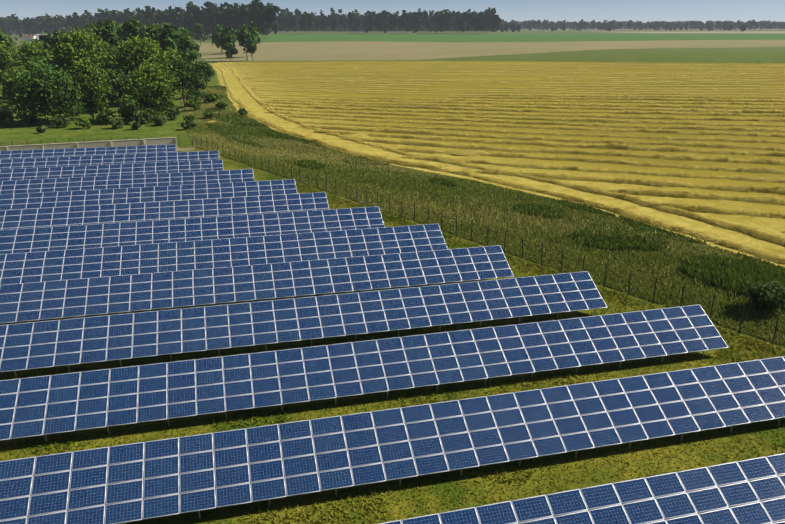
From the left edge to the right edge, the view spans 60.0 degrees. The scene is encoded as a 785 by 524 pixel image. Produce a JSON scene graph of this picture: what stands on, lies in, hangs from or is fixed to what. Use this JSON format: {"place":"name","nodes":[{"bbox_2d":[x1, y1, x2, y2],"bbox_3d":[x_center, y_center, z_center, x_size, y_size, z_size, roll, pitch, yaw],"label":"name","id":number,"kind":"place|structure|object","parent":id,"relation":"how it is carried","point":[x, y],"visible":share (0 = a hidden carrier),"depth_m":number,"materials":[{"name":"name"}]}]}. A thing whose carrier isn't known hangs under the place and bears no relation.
{"place":"outdoors","nodes":[
{"label":"outdoors","id":0,"kind":"place"},
{"bbox_2d":[0,29,784,523],"bbox_3d":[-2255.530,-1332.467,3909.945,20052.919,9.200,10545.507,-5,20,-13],"label":"ground","id":1,"kind":"structure","parent":0,"point":[280,51],"depth_m":129.88,"materials":[{"name":"yellow plant"}]},
{"bbox_2d":[0,108,12,123],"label":"bush","id":2,"kind":"object","parent":1,"relation":"on","point":[4,114],"visible":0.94,"depth_m":166.84,"materials":[{"name":"green plant"}]},
{"bbox_2d":[0,37,16,86],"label":"tree","id":3,"kind":"object","parent":1,"relation":"on","point":[5,55],"visible":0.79,"depth_m":253.93,"materials":[{"name":"green plant"}]},
{"bbox_2d":[4,118,16,127],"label":"bush","id":4,"kind":"object","parent":1,"relation":"on","point":[9,122],"visible":1,"depth_m":160.30,"materials":[{"name":"green plant"}]},
{"bbox_2d":[0,65,27,98],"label":"tree","id":5,"kind":"object","parent":1,"relation":"on","point":[17,68],"visible":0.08,"depth_m":212.07,"materials":[{"name":"green plant"}]},
{"bbox_2d":[7,103,23,116],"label":"bush","id":6,"kind":"object","parent":1,"relation":"on","point":[11,108],"visible":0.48,"depth_m":176.33,"materials":[{"name":"green plant"}]},
{"bbox_2d":[0,65,37,107],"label":"tree","id":7,"kind":"object","parent":1,"relation":"on","point":[12,79],"visible":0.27,"depth_m":186.91,"materials":[{"name":"green plant"}]},
{"bbox_2d":[21,35,36,40],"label":"farmhouse","id":8,"kind":"object","parent":1,"relation":"on","point":[27,37],"visible":0.87,"depth_m":1132.20,"materials":[{"name":"white"}]},
{"bbox_2d":[19,112,38,124],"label":"bush","id":9,"kind":"object","parent":1,"relation":"on","point":[33,119],"visible":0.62,"depth_m":164.42,"materials":[{"name":"green plant"}]},
{"bbox_2d":[7,37,54,70],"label":"tree","id":10,"kind":"object","parent":1,"relation":"on","point":[27,51],"visible":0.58,"depth_m":221.58,"materials":[{"name":"green plant"}]},
{"bbox_2d":[36,125,47,132],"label":"bush","id":11,"kind":"object","parent":1,"relation":"on","point":[42,128],"visible":1,"depth_m":151.83,"materials":[{"name":"green plant"}]},
{"bbox_2d":[5,55,88,122],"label":"tree","id":12,"kind":"object","parent":1,"relation":"on","point":[51,84],"visible":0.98,"depth_m":161.03,"materials":[{"name":"green plant"}]},
{"bbox_2d":[44,57,72,102],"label":"tree","id":13,"kind":"object","parent":1,"relation":"on","point":[49,63],"depth_m":201.21,"materials":[{"name":"green plant"}]},
{"bbox_2d":[48,113,74,127],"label":"bush","id":14,"kind":"object","parent":1,"relation":"on","point":[58,120],"visible":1,"depth_m":159.86,"materials":[{"name":"green plant"}]},
{"bbox_2d":[67,108,85,115],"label":"bush","id":15,"kind":"object","parent":1,"relation":"on","point":[80,110],"visible":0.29,"depth_m":180.89,"materials":[{"name":"green plant"}]},
{"bbox_2d":[38,27,117,80],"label":"tree","id":16,"kind":"object","parent":1,"relation":"on","point":[73,49],"visible":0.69,"depth_m":195.40,"materials":[{"name":"green plant"}]},
{"bbox_2d":[74,117,91,127],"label":"bush","id":17,"kind":"object","parent":1,"relation":"on","point":[83,122],"visible":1,"depth_m":157.65,"materials":[{"name":"green plant"}]},
{"bbox_2d":[0,137,177,150],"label":"concrete wall","id":18,"kind":"structure","parent":1,"relation":"on","point":[147,141],"depth_m":127.95,"materials":[{"name":"grey concrete"}]},
{"bbox_2d":[70,57,111,119],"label":"tree","id":19,"kind":"object","parent":1,"relation":"on","point":[92,81],"visible":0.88,"depth_m":170.47,"materials":[{"name":"green plant"}]},
{"bbox_2d":[99,94,107,103],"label":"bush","id":20,"kind":"object","parent":1,"relation":"on","point":[104,100],"visible":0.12,"depth_m":193.43,"materials":[{"name":"green plant"}]},
{"bbox_2d":[95,110,116,124],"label":"bush","id":21,"kind":"object","parent":1,"relation":"on","point":[102,117],"visible":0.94,"depth_m":164.45,"materials":[{"name":"green plant"}]},
{"bbox_2d":[102,41,127,97],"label":"tree","id":22,"kind":"object","parent":1,"relation":"on","point":[113,50],"visible":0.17,"depth_m":223.78,"materials":[{"name":"green plant"}]},
{"bbox_2d":[109,117,123,127],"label":"bush","id":23,"kind":"object","parent":1,"relation":"on","point":[117,123],"visible":1,"depth_m":158.16,"materials":[{"name":"green plant"}]},
{"bbox_2d":[102,67,132,106],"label":"tree","id":24,"kind":"object","parent":1,"relation":"on","point":[117,81],"visible":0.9,"depth_m":187.01,"materials":[{"name":"green plant"}]},
{"bbox_2d":[117,105,135,122],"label":"bush","id":25,"kind":"object","parent":1,"relation":"on","point":[126,112],"visible":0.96,"depth_m":166.82,"materials":[{"name":"green plant"}]},
{"bbox_2d":[0,17,260,65],"bbox_3d":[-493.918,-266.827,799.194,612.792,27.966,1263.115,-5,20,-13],"label":"woodland","id":26,"kind":"object","parent":1,"relation":"on","point":[181,40],"visible":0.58,"depth_m":312.37,"materials":[{"name":"green plant"}]},
{"bbox_2d":[129,121,140,129],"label":"bush","id":27,"kind":"object","parent":1,"relation":"on","point":[135,125],"visible":1,"depth_m":156.35,"materials":[{"name":"green plant"}]},
{"bbox_2d":[126,100,146,111],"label":"bush","id":28,"kind":"object","parent":1,"relation":"on","point":[134,105],"visible":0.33,"depth_m":180.26,"materials":[{"name":"green plant"}]},
{"bbox_2d":[109,33,169,103],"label":"tree","id":29,"kind":"object","parent":1,"relation":"on","point":[136,52],"visible":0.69,"depth_m":200.46,"materials":[{"name":"green plant"}]},
{"bbox_2d":[131,110,152,124],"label":"bush","id":30,"kind":"object","parent":1,"relation":"on","point":[138,115],"visible":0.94,"depth_m":164.85,"materials":[{"name":"green plant"}]},
{"bbox_2d":[124,61,181,122],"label":"tree","id":31,"kind":"object","parent":1,"relation":"on","point":[147,83],"visible":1,"depth_m":167.56,"materials":[{"name":"green plant"}]},
{"bbox_2d":[151,115,168,125],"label":"bush","id":32,"kind":"object","parent":1,"relation":"on","point":[159,120],"visible":1,"depth_m":163.02,"materials":[{"name":"green plant"}]},
{"bbox_2d":[165,106,180,119],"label":"bush","id":33,"kind":"object","parent":1,"relation":"on","point":[172,112],"visible":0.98,"depth_m":172.66,"materials":[{"name":"green plant"}]},
{"bbox_2d":[161,45,185,96],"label":"tree","id":34,"kind":"object","parent":1,"relation":"on","point":[171,52],"visible":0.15,"depth_m":223.88,"materials":[{"name":"green plant"}]},
{"bbox_2d":[161,56,205,105],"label":"tree","id":35,"kind":"object","parent":1,"relation":"on","point":[186,74],"visible":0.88,"depth_m":198.21,"materials":[{"name":"green plant"}]},
{"bbox_2d":[180,119,196,128],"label":"bush","id":36,"kind":"object","parent":1,"relation":"on","point":[186,124],"visible":1,"depth_m":156.76,"materials":[{"name":"green plant"}]},
{"bbox_2d":[183,114,196,120],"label":"bush","id":37,"kind":"object","parent":1,"relation":"on","point":[192,117],"visible":0.92,"depth_m":167.85,"materials":[{"name":"green plant"}]},
{"bbox_2d":[184,99,200,109],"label":"bush","id":38,"kind":"object","parent":1,"relation":"on","point":[193,103],"visible":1,"depth_m":189.90,"materials":[{"name":"green plant"}]},
{"bbox_2d":[190,76,206,95],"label":"tree","id":39,"kind":"object","parent":1,"relation":"on","point":[203,85],"visible":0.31,"depth_m":223.13,"materials":[{"name":"green plant"}]},
{"bbox_2d":[34,212,369,248],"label":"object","id":40,"kind":"object","parent":1,"relation":"on","point":[217,231],"visible":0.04,"depth_m":73.65,"materials":[{"name":"metal"}]},
{"bbox_2d":[0,206,384,254],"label":"solar panel row","id":41,"kind":"object","parent":40,"relation":"on","point":[131,233],"visible":0.92,"depth_m":73.15,"materials":[{"name":"glass"}]},
{"bbox_2d":[192,60,215,85],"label":"tree","id":42,"kind":"object","parent":1,"relation":"on","point":[206,71],"visible":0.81,"depth_m":260.99,"materials":[{"name":"green plant"}]},
{"bbox_2d":[202,110,212,117],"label":"bush","id":43,"kind":"object","parent":1,"relation":"on","point":[208,113],"visible":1,"depth_m":173.53,"materials":[{"name":"green plant"}]},
{"bbox_2d":[204,93,220,102],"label":"bush","id":44,"kind":"object","parent":1,"relation":"on","point":[210,97],"visible":1,"depth_m":207.84,"materials":[{"name":"green plant"}]},
{"bbox_2d":[214,100,227,109],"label":"bush","id":45,"kind":"object","parent":1,"relation":"on","point":[223,105],"visible":0.92,"depth_m":190.75,"materials":[{"name":"green plant"}]},
{"bbox_2d":[237,107,247,115],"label":"bush","id":46,"kind":"object","parent":1,"relation":"on","point":[242,111],"visible":0.96,"depth_m":178.86,"materials":[{"name":"green plant"}]},
{"bbox_2d":[21,264,504,322],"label":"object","id":47,"kind":"object","parent":1,"relation":"on","point":[254,289],"visible":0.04,"depth_m":58.03,"materials":[{"name":"metal"}]},
{"bbox_2d":[0,245,513,323],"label":"solar panel row","id":48,"kind":"object","parent":47,"relation":"on","point":[464,264],"visible":1,"depth_m":58.26,"materials":[{"name":"glass"}]},
{"bbox_2d":[0,306,595,377],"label":"panel support posts","id":49,"kind":"object","parent":1,"relation":"on","point":[266,344],"visible":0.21,"depth_m":49.77,"materials":[{"name":"metal"}]},
{"bbox_2d":[0,271,606,371],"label":"solar panel row","id":50,"kind":"object","parent":49,"relation":"on","point":[465,302],"visible":1,"depth_m":50.89,"materials":[{"name":"glass"}]},
{"bbox_2d":[206,120,488,156],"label":"hay heaps","id":51,"kind":"object","parent":1,"relation":"on","point":[466,153],"visible":0.77,"depth_m":127.06,"materials":[{"name":"yellow plant"}]},
{"bbox_2d":[10,346,707,442],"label":"panel support posts","id":52,"kind":"object","parent":1,"relation":"on","point":[335,391],"visible":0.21,"depth_m":42.67,"materials":[{"name":"metal"}]},
{"bbox_2d":[0,304,728,440],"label":"solar panel row","id":53,"kind":"object","parent":52,"relation":"on","point":[166,390],"visible":1,"depth_m":43.47,"materials":[{"name":"glass"}]},
{"bbox_2d":[0,0,784,37],"bbox_3d":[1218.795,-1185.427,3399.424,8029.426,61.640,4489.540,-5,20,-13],"label":"forest","id":54,"kind":"structure","parent":1,"relation":"on","point":[210,16],"depth_m":1379.70,"materials":[{"name":"green plant"}]},
{"bbox_2d":[9,134,779,343],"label":"fence posts","id":55,"kind":"object","parent":1,"relation":"on","point":[471,231],"visible":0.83,"depth_m":74.21,"materials":[{"name":"grey metal"}]},
{"bbox_2d":[2,137,784,345],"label":"fence panels","id":56,"kind":"object","parent":55,"relation":"attached to","point":[359,200],"visible":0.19,"depth_m":68.14,"materials":[{"name":"grey metal"}]},
{"bbox_2d":[32,395,780,523],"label":"panel support posts","id":57,"kind":"object","parent":1,"relation":"on","point":[731,428],"visible":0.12,"depth_m":35.88,"materials":[{"name":"metal"}]},
{"bbox_2d":[0,356,784,523],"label":"solar panel row","id":58,"kind":"object","parent":57,"relation":"on","point":[736,388],"visible":1,"depth_m":35.60,"materials":[{"name":"glass"}]},
{"bbox_2d":[213,62,784,264],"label":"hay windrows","id":59,"kind":"object","parent":1,"relation":"on","point":[617,210],"visible":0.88,"depth_m":161.58,"materials":[{"name":"yellow plant"}]},
{"bbox_2d":[234,93,784,264],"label":"hay windrow tufts","id":60,"kind":"object","parent":1,"relation":"on","point":[461,139],"visible":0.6,"depth_m":137.61,"materials":[{"name":"yellow plant"}]},
{"bbox_2d":[739,280,784,314],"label":"bush","id":61,"kind":"object","parent":1,"relation":"on","point":[766,295],"visible":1,"depth_m":55.08,"materials":[{"name":"green plant"}]},
{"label":"solar panel structure","id":62,"kind":"object","parent":1,"relation":"on","visible":0},
{"bbox_2d":[379,453,784,523],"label":"solar panel row","id":63,"kind":"object","parent":62,"relation":"on","point":[710,499],"visible":1,"depth_m":30.82,"materials":[{"name":"glass"}]},
{"bbox_3d":[-42.708,1.765,59.866,98.726,2.601,3.511,-5,20,-13],"label":"solar panel structure","id":64,"kind":"object","parent":1,"relation":"on","visible":0},
{"bbox_2d":[0,224,447,284],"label":"solar panel row","id":65,"kind":"object","parent":64,"relation":"on","point":[42,266],"visible":0.9,"depth_m":65.76,"materials":[{"name":"glass"}]},
{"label":"solar panel structure","id":66,"kind":"object","parent":1,"relation":"on","visible":0},
{"bbox_2d":[0,192,328,229],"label":"solar panel row","id":67,"kind":"object","parent":66,"relation":"on","point":[91,214],"visible":0.77,"depth_m":80.48,"materials":[{"name":"glass"}]},
{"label":"solar panel structure","id":68,"kind":"object","parent":1,"relation":"on","visible":0},
{"bbox_2d":[0,179,296,212],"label":"solar panel row","id":69,"kind":"object","parent":68,"relation":"on","point":[106,196],"visible":0.73,"depth_m":88.02,"materials":[{"name":"glass"}]},
{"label":"solar panel structure","id":70,"kind":"object","parent":1,"relation":"on","visible":0},
{"bbox_2d":[0,169,253,194],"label":"solar panel row","id":71,"kind":"object","parent":70,"relation":"on","point":[104,182],"visible":0.65,"depth_m":95.21,"materials":[{"name":"glass"}]},
{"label":"solar panel structure","id":72,"kind":"object","parent":1,"relation":"on","visible":0},
{"bbox_2d":[0,160,222,182],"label":"solar panel row","id":73,"kind":"object","parent":72,"relation":"on","point":[104,170],"visible":0.6,"depth_m":102.55,"materials":[{"name":"glass"}]},
{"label":"solar panel structure","id":74,"kind":"object","parent":1,"relation":"on","visible":0},
{"bbox_2d":[0,151,218,171],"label":"solar panel row","id":75,"kind":"object","parent":74,"relation":"on","point":[94,160],"visible":0.67,"depth_m":110.27,"materials":[{"name":"glass"}]},
{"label":"solar panel structure","id":76,"kind":"object","parent":1,"relation":"on","visible":0},
{"bbox_2d":[0,144,175,158],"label":"solar panel row","id":77,"kind":"object","parent":76,"relation":"on","point":[72,152],"visible":0.58,"depth_m":117.31,"materials":[{"name":"glass"}]},
{"bbox_2d":[0,179,784,523],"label":"lawn grass","id":78,"kind":"structure","parent":0,"point":[396,221],"depth_m":40.61,"materials":[{"name":"green plant"}]},
{"bbox_2d":[0,0,784,22],"label":"sky","id":79,"kind":"structure","parent":0,"point":[644,11],"materials":[{"name":"blue"}]},
{"bbox_2d":[10,20,782,33],"bbox_3d":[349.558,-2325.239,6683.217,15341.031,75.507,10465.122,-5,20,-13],"label":"distant trees","id":80,"kind":"object","parent":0,"point":[267,32],"depth_m":2258.78,"materials":[{"name":"green plant"}]},
{"bbox_2d":[180,85,784,346],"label":"tall grass","id":81,"kind":"structure","parent":0,"point":[619,242],"depth_m":81.66,"materials":[{"name":"green plant"}]}
]}

